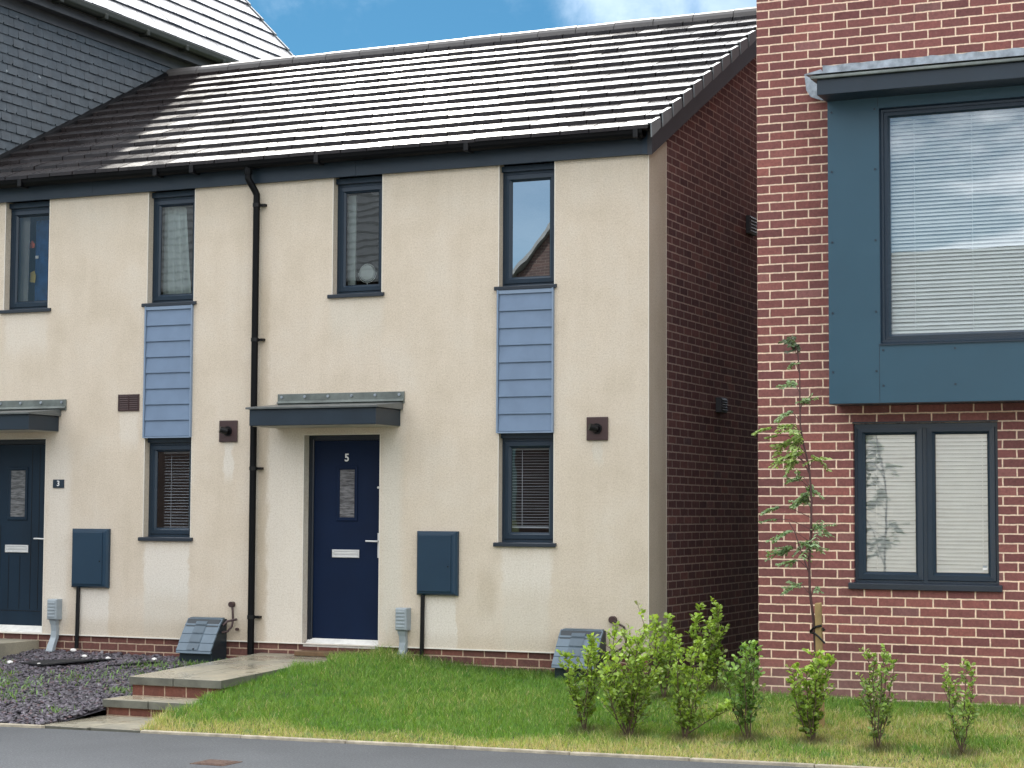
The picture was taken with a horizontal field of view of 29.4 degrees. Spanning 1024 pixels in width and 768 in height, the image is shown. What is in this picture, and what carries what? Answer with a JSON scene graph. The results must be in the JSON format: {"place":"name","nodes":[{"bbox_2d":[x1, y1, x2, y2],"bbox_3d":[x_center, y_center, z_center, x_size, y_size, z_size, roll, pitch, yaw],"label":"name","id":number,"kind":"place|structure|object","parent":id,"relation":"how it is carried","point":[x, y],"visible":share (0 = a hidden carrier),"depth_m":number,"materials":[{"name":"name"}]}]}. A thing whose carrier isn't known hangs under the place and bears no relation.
{"place":"outdoors","nodes":[
{"label":"outdoors","id":0,"kind":"place"},
{"bbox_2d":[0,638,38,658],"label":"path","id":1,"kind":"structure","parent":0,"point":[11,646],"depth_m":20.12,"materials":[{"name":"beige concrete"}]},
{"bbox_2d":[72,709,105,719],"bbox_3d":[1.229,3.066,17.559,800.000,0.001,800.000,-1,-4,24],"label":"ground","id":2,"kind":"structure","parent":0,"point":[102,712],"depth_m":18.23,"materials":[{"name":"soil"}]},
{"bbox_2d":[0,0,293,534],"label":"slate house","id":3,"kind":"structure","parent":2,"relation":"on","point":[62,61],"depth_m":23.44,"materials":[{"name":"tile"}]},
{"bbox_2d":[0,723,891,767],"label":"kerb","id":4,"kind":"structure","parent":2,"relation":"on","point":[753,762],"depth_m":14.66,"materials":[{"name":"concrete"}]},
{"bbox_2d":[0,649,227,724],"bbox_3d":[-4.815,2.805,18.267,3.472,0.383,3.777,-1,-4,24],"label":"slate gravel","id":5,"kind":"structure","parent":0,"point":[88,698],"depth_m":18.21,"materials":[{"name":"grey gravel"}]},
{"bbox_2d":[20,659,115,664],"bbox_3d":[-4.426,2.756,19.440,0.902,0.048,0.430,2,-4,-21],"label":"membrane flap","id":6,"kind":"object","parent":5,"relation":"on","point":[52,662],"visible":1,"depth_m":19.35,"materials":[{"name":"black plastic"}]},
{"bbox_2d":[0,656,237,712],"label":"weeds","id":7,"kind":"object","parent":5,"relation":"on","point":[116,687],"visible":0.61,"depth_m":18.36,"materials":[{"name":"green plant"}]},
{"bbox_2d":[106,661,161,665],"bbox_3d":[-3.724,2.749,19.203,0.537,0.038,0.191,2,-4,-21],"label":"membrane flap","id":8,"kind":"object","parent":5,"relation":"on","point":[136,663],"visible":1,"depth_m":19.15,"materials":[{"name":"black plastic"}]},
{"bbox_2d":[176,602,238,662],"bbox_3d":[-3.015,2.485,19.348,0.540,0.653,0.320,-1,-4,24],"label":"gas meter box","id":9,"kind":"object","parent":5,"relation":"on","point":[203,639],"visible":0.95,"depth_m":19.32,"materials":[{"name":"black plastic"}]},
{"bbox_2d":[0,42,504,658],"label":"terraced house","id":10,"kind":"structure","parent":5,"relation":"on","point":[94,334],"depth_m":20.24,"materials":[{"name":"beige paint"}]},
{"bbox_2d":[0,439,45,632],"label":"door","id":11,"kind":"structure","parent":10,"relation":"in","point":[22,466],"depth_m":20.71,"materials":[{"name":"blue paint"}]},
{"bbox_2d":[0,201,50,313],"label":"window","id":12,"kind":"structure","parent":10,"relation":"in","point":[24,211],"depth_m":20.93,"materials":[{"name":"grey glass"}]},
{"bbox_2d":[30,220,48,300],"bbox_3d":[-5.025,-1.293,20.977,0.408,0.947,0.044,-1,-4,24],"label":"hanging cloth","id":13,"kind":"object","parent":10,"relation":"hanging from","point":[39,276],"visible":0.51,"depth_m":21.01,"materials":[{"name":"blue fabric"}]},
{"bbox_2d":[46,599,61,651],"bbox_3d":[-4.756,2.500,20.244,0.124,0.540,0.133,-1,-4,24],"label":"cable box","id":14,"kind":"object","parent":10,"relation":"attached to","point":[54,611],"visible":1,"depth_m":20.23,"materials":[{"name":"grey plastic"}]},
{"bbox_2d":[53,479,63,487],"bbox_3d":[-4.737,1.042,20.392,0.139,0.088,0.016,-1,-4,24],"label":"number sign","id":15,"kind":"object","parent":10,"relation":"attached to","point":[58,483],"visible":1,"depth_m":20.38,"materials":[{"name":"black plastic"}]},
{"bbox_2d":[71,529,110,647],"bbox_3d":[-4.354,2.109,20.117,0.455,1.232,0.069,-1,-4,24],"label":"meter box","id":16,"kind":"object","parent":10,"relation":"attached to","point":[90,558],"visible":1,"depth_m":20.11,"materials":[{"name":"blue plastic"}]},
{"bbox_2d":[72,532,102,583],"bbox_3d":[-4.378,1.794,20.120,0.371,0.533,0.008,-1,-4,24],"label":"door","id":17,"kind":"structure","parent":16,"relation":"in","point":[87,546],"depth_m":20.11,"materials":[{"name":"blue metal"}]},
{"bbox_2d":[118,394,139,410],"bbox_3d":[-3.945,0.192,20.090,0.258,0.171,0.017,-1,-4,24],"label":"air vent","id":18,"kind":"object","parent":10,"relation":"attached to","point":[128,402],"visible":1,"depth_m":20.08,"materials":[{"name":"brown plastic"}]},
{"bbox_2d":[138,437,192,541],"bbox_3d":[-3.468,1.073,19.929,0.650,1.057,0.250,-1,-4,24],"label":"window","id":19,"kind":"structure","parent":10,"relation":"in","point":[166,445],"depth_m":19.99,"materials":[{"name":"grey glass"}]},
{"bbox_2d":[141,190,196,306],"bbox_3d":[-3.459,-1.384,20.091,0.655,1.192,0.248,-1,-4,24],"label":"window","id":20,"kind":"structure","parent":10,"relation":"in","point":[176,280],"depth_m":20.18,"materials":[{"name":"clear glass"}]},
{"bbox_2d":[219,420,237,441],"bbox_3d":[-2.864,0.470,19.522,0.210,0.216,0.124,-1,-4,24],"label":"boiler flue","id":21,"kind":"object","parent":10,"relation":"attached to","point":[228,430],"visible":1,"depth_m":19.54,"materials":[{"name":"brown plastic"}]},
{"bbox_2d":[45,653,327,732],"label":"path","id":22,"kind":"structure","parent":0,"point":[154,691],"depth_m":17.09,"materials":[{"name":"beige concrete"}]},
{"bbox_2d":[0,726,810,767],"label":"road","id":23,"kind":"structure","parent":0,"point":[21,747],"depth_m":14.34,"materials":[{"name":"grey asphalt"}]},
{"bbox_2d":[190,759,241,765],"bbox_3d":[-2.105,2.698,13.893,0.280,0.021,0.260,-1,-4,24],"label":"utility cover","id":24,"kind":"object","parent":23,"relation":"on","point":[212,762],"visible":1,"depth_m":13.85,"materials":[{"name":"metal"}]},
{"bbox_2d":[247,0,755,55],"label":"sky","id":25,"kind":"structure","parent":0,"point":[306,27],"materials":[{"name":"blue"}]},
{"bbox_2d":[140,641,1023,767],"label":"lawn","id":26,"kind":"structure","parent":0,"point":[859,762],"depth_m":15.41,"materials":[{"name":"plant"}]},
{"bbox_2d":[244,7,758,674],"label":"terraced house","id":27,"kind":"structure","parent":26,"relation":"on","point":[548,237],"depth_m":18.80,"materials":[{"name":"beige paint"}]},
{"bbox_2d":[303,435,379,648],"bbox_3d":[-1.621,1.531,19.073,0.846,2.063,0.188,-1,-4,24],"label":"door","id":28,"kind":"structure","parent":27,"relation":"in","point":[343,509],"depth_m":19.10,"materials":[{"name":"blue paint"}]},
{"bbox_2d":[327,176,384,298],"bbox_3d":[-1.474,-1.433,19.206,0.622,1.192,0.270,-1,-4,24],"label":"window","id":29,"kind":"structure","parent":27,"relation":"in","point":[373,184],"depth_m":19.26,"materials":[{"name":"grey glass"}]},
{"bbox_2d":[358,264,376,283],"bbox_3d":[-1.426,-1.051,19.269,0.208,0.275,0.013,-1,-4,24],"label":"vanity mirror","id":30,"kind":"object","parent":27,"relation":"attached to","point":[366,272],"visible":1,"depth_m":19.27,"materials":[{"name":"white plastic"}]},
{"bbox_2d":[395,607,410,656],"bbox_3d":[-1.045,2.400,18.568,0.124,0.540,0.133,-1,-4,24],"label":"cable box","id":31,"kind":"object","parent":27,"relation":"attached to","point":[403,621],"visible":0.91,"depth_m":18.56,"materials":[{"name":"grey plastic"}]},
{"bbox_2d":[417,531,458,657],"bbox_3d":[-0.712,2.004,18.473,0.430,1.220,0.069,-1,-4,24],"label":"meter box","id":32,"kind":"object","parent":27,"relation":"attached to","point":[437,562],"visible":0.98,"depth_m":18.46,"materials":[{"name":"blue plastic"}]},
{"bbox_2d":[418,535,450,591],"bbox_3d":[-0.736,1.696,18.475,0.346,0.533,0.008,-1,-4,24],"label":"door","id":33,"kind":"structure","parent":32,"relation":"in","point":[434,551],"depth_m":18.47,"materials":[{"name":"blue metal"}]},
{"bbox_2d":[493,432,556,546],"bbox_3d":[0.158,0.987,18.274,0.635,1.069,0.220,-1,-4,24],"label":"window","id":34,"kind":"structure","parent":27,"relation":"in","point":[510,441],"depth_m":18.33,"materials":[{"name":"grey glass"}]},
{"bbox_2d":[494,163,556,290],"bbox_3d":[0.160,-1.477,18.424,0.635,1.192,0.190,-1,-4,24],"label":"window","id":35,"kind":"structure","parent":27,"relation":"in","point":[528,190],"depth_m":18.46,"materials":[{"name":"clear glass"}]},
{"bbox_2d":[587,417,607,440],"bbox_3d":[0.762,0.407,17.882,0.210,0.216,0.124,-1,-4,24],"label":"boiler flue","id":36,"kind":"object","parent":27,"relation":"attached to","point":[597,428],"visible":1,"depth_m":17.90,"materials":[{"name":"brown plastic"}]},
{"bbox_2d":[716,397,727,412],"bbox_3d":[2.108,0.213,19.609,0.070,0.150,0.200,-1,-4,24],"label":"air vent","id":37,"kind":"object","parent":27,"relation":"attached to","point":[721,405],"visible":1,"depth_m":19.53,"materials":[{"name":"grey plastic"}]},
{"bbox_2d":[746,215,756,235],"bbox_3d":[2.542,-1.678,20.691,0.055,0.190,0.250,-1,-4,24],"label":"air vent","id":38,"kind":"object","parent":27,"relation":"attached to","point":[751,225],"visible":0.97,"depth_m":20.62,"materials":[{"name":"grey plastic"}]},
{"bbox_2d":[556,634,604,731],"bbox_3d":[0.546,2.343,15.254,0.401,0.786,0.336,-1,-4,24],"label":"shrub","id":39,"kind":"object","parent":26,"relation":"on","point":[590,659],"visible":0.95,"depth_m":15.23,"materials":[{"name":"green plant"}]},
{"bbox_2d":[551,616,626,679],"bbox_3d":[0.707,2.426,17.664,0.631,0.646,0.320,-1,-4,24],"label":"gas meter box","id":40,"kind":"object","parent":26,"relation":"on","point":[570,640],"visible":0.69,"depth_m":17.68,"materials":[{"name":"black plastic"}]},
{"bbox_2d":[591,600,665,736],"bbox_3d":[0.901,2.201,15.024,0.590,1.066,0.598,0,-4,4],"label":"shrub","id":41,"kind":"object","parent":26,"relation":"on","point":[632,694],"visible":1,"depth_m":14.93,"materials":[{"name":"green plant"}]},
{"bbox_2d":[646,612,683,697],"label":"shrub","id":42,"kind":"object","parent":26,"relation":"on","point":[669,645],"visible":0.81,"depth_m":16.46,"materials":[{"name":"green plant"}]},
{"bbox_2d":[663,633,732,737],"bbox_3d":[1.434,2.308,14.843,0.571,0.828,0.372,-1,-4,24],"label":"shrub","id":43,"kind":"object","parent":26,"relation":"on","point":[687,715],"visible":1,"depth_m":14.82,"materials":[{"name":"green plant"}]},
{"bbox_2d":[684,596,729,691],"bbox_3d":[1.695,2.243,16.796,0.362,0.850,0.311,3,-5,-36],"label":"shrub","id":44,"kind":"object","parent":26,"relation":"on","point":[714,627],"visible":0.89,"depth_m":16.77,"materials":[{"name":"green plant"}]},
{"bbox_2d":[717,640,767,740],"bbox_3d":[1.747,2.324,14.809,0.298,0.774,0.386,4,-5,-44],"label":"shrub","id":45,"kind":"object","parent":26,"relation":"on","point":[749,702],"visible":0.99,"depth_m":14.77,"materials":[{"name":"green plant"}]},
{"bbox_2d":[751,335,836,725],"bbox_3d":[2.214,1.160,15.298,0.699,3.117,0.387,-1,-4,24],"label":"sapling","id":46,"kind":"object","parent":26,"relation":"on","point":[809,544],"visible":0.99,"depth_m":15.30,"materials":[{"name":"green plant"}]},
{"bbox_2d":[785,648,837,741],"bbox_3d":[2.241,2.340,14.610,0.393,0.719,0.316,-1,-4,24],"label":"shrub","id":47,"kind":"object","parent":26,"relation":"on","point":[807,711],"visible":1,"depth_m":14.61,"materials":[{"name":"green plant"}]},
{"bbox_2d":[809,602,825,727],"bbox_3d":[2.368,2.217,15.124,0.126,1.046,0.177,0,-4,9],"label":"wooden stake","id":48,"kind":"object","parent":26,"relation":"on","point":[818,633],"visible":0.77,"depth_m":15.11,"materials":[{"name":"brown wood"}]},
{"bbox_2d":[855,643,898,751],"bbox_3d":[2.663,2.292,14.305,0.352,0.808,0.313,-3,-5,43],"label":"shrub","id":49,"kind":"object","parent":26,"relation":"on","point":[883,709],"visible":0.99,"depth_m":14.27,"materials":[{"name":"green plant"}]},
{"bbox_2d":[940,658,978,755],"bbox_3d":[3.239,2.334,14.085,0.292,0.706,0.354,-1,-4,24],"label":"shrub","id":50,"kind":"object","parent":26,"relation":"on","point":[969,713],"visible":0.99,"depth_m":14.06,"materials":[{"name":"green plant"}]},
{"bbox_2d":[695,655,758,672],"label":"back ground","id":51,"kind":"structure","parent":0,"point":[735,662],"depth_m":19.25,"materials":[{"name":"green plant"}]},
{"bbox_2d":[756,0,1023,707],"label":"brick house","id":52,"kind":"structure","parent":0,"point":[890,215],"depth_m":16.12,"materials":[{"name":"red brick"}]},
{"bbox_2d":[848,422,1002,591],"bbox_3d":[3.407,1.010,16.101,1.262,1.377,0.150,-1,-4,24],"label":"window","id":53,"kind":"structure","parent":52,"relation":"in","point":[952,517],"depth_m":16.10,"materials":[{"name":"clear glass"}]},
{"bbox_2d":[879,96,1023,344],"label":"bay window","id":54,"kind":"structure","parent":52,"relation":"in","point":[1014,329],"depth_m":15.93,"materials":[{"name":"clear glass"}]}
]}

